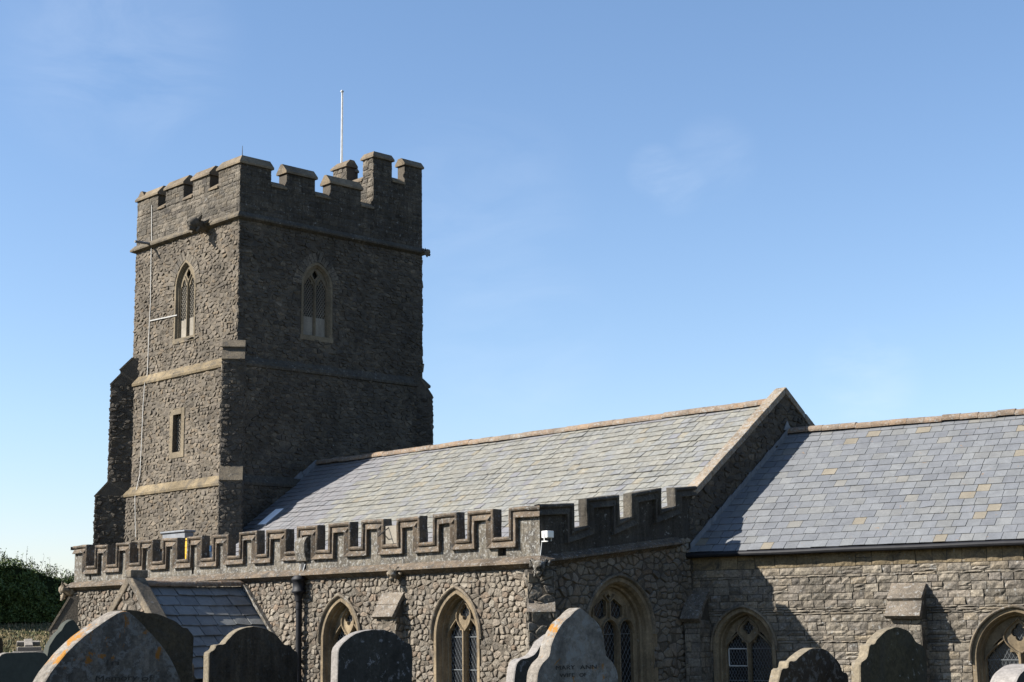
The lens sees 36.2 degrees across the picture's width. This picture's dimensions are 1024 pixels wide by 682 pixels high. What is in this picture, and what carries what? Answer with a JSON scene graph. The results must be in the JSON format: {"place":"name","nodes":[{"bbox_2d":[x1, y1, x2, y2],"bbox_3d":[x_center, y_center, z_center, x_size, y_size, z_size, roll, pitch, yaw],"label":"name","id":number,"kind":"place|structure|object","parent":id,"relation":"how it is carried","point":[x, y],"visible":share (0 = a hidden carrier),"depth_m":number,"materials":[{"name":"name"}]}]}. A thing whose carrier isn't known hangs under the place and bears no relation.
{"place":"outdoors","nodes":[
{"label":"outdoors","id":0,"kind":"place"},
{"bbox_2d":[0,621,52,652],"bbox_3d":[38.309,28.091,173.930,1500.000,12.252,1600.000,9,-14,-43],"label":"ground","id":1,"kind":"structure","parent":0,"point":[18,639],"depth_m":75.56,"materials":[{"name":"green plant"}]},
{"bbox_2d":[0,638,2,652],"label":"headstone","id":2,"kind":"object","parent":1,"relation":"on","point":[1,645],"visible":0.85,"depth_m":61.77,"materials":[{"name":"grey stone"}]},
{"bbox_2d":[0,652,48,681],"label":"headstone","id":3,"kind":"object","parent":1,"relation":"on","point":[21,666],"visible":0.75,"depth_m":9.83,"materials":[{"name":"grey stone"}]},
{"bbox_2d":[12,639,43,651],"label":"grave monument","id":4,"kind":"object","parent":1,"relation":"on","point":[28,644],"visible":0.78,"depth_m":62.59,"materials":[{"name":"grey stone"}]},
{"bbox_2d":[0,548,73,623],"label":"hedge","id":5,"kind":"object","parent":1,"relation":"on","point":[28,593],"visible":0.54,"depth_m":82.18,"materials":[{"name":"green plant"}]},
{"bbox_2d":[43,620,79,658],"bbox_3d":[-3.490,3.037,12.214,0.391,1.703,0.075,9,-14,-43],"label":"headstone","id":6,"kind":"object","parent":1,"relation":"on","point":[63,634],"visible":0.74,"depth_m":12.27,"materials":[{"name":"grey stone"}]},
{"bbox_2d":[33,611,180,681],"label":"headstone","id":7,"kind":"object","parent":1,"relation":"on","point":[118,646],"visible":1,"depth_m":6.67,"materials":[{"name":"grey stone"}]},
{"bbox_2d":[114,610,193,681],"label":"headstone","id":8,"kind":"object","parent":1,"relation":"on","point":[175,639],"visible":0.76,"depth_m":8.15,"materials":[{"name":"grey stone"}]},
{"bbox_2d":[203,626,297,681],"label":"headstone","id":9,"kind":"object","parent":1,"relation":"on","point":[251,654],"visible":1,"depth_m":11.61,"materials":[{"name":"grey stone"}]},
{"bbox_2d":[331,630,412,681],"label":"headstone","id":10,"kind":"object","parent":1,"relation":"on","point":[372,656],"visible":1,"depth_m":11.71,"materials":[{"name":"grey stone"}]},
{"bbox_2d":[506,634,544,681],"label":"headstone","id":11,"kind":"object","parent":1,"relation":"on","point":[517,669],"visible":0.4,"depth_m":9.61,"materials":[{"name":"white stone"}]},
{"bbox_2d":[48,146,1023,681],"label":"church","id":12,"kind":"structure","parent":1,"relation":"on","point":[270,434],"depth_m":40.08,"materials":[{"name":"stone"}]},
{"bbox_2d":[340,90,343,162],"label":"flagpole","id":13,"kind":"object","parent":12,"relation":"on","point":[341,91],"visible":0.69,"depth_m":60.83,"materials":[{"name":"metal"}]},
{"bbox_2d":[377,525,395,543],"bbox_3d":[-2.957,4.581,37.094,0.431,0.426,0.430,9,-14,-43],"label":"sundial","id":14,"kind":"object","parent":12,"relation":"on","point":[390,535],"visible":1,"depth_m":37.17,"materials":[{"name":"stone"}]},
{"bbox_2d":[540,531,553,555],"bbox_3d":[0.728,4.362,33.570,0.222,0.577,0.306,9,-14,-43],"label":"floodlight","id":15,"kind":"object","parent":12,"relation":"attached to","point":[547,534],"visible":1,"depth_m":33.51,"materials":[{"name":"white paint"}]},
{"bbox_2d":[527,608,617,681],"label":"headstone","id":16,"kind":"object","parent":1,"relation":"on","point":[572,647],"visible":1,"depth_m":8.32,"materials":[{"name":"grey stone"}]},
{"bbox_2d":[769,648,847,681],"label":"headstone","id":17,"kind":"object","parent":1,"relation":"on","point":[811,665],"visible":1,"depth_m":10.07,"materials":[{"name":"grey stone"}]},
{"bbox_2d":[851,627,926,681],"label":"headstone","id":18,"kind":"object","parent":1,"relation":"on","point":[892,654],"visible":1,"depth_m":9.99,"materials":[{"name":"grey stone"}]},
{"bbox_2d":[990,664,1023,681],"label":"headstone","id":19,"kind":"object","parent":1,"relation":"on","point":[1011,673],"visible":1,"depth_m":5.50,"materials":[{"name":"white stone"}]},
{"bbox_2d":[185,538,186,558],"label":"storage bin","id":20,"kind":"object","parent":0,"point":[185,546],"depth_m":45.46,"materials":[{"name":"yellow plastic"}]},
{"bbox_2d":[209,545,211,557],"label":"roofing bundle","id":21,"kind":"object","parent":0,"point":[210,551],"visible":0.13,"depth_m":44.83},
{"bbox_2d":[0,0,1023,579],"label":"sky","id":22,"kind":"structure","parent":0,"point":[631,208],"materials":[{"name":"blue"}]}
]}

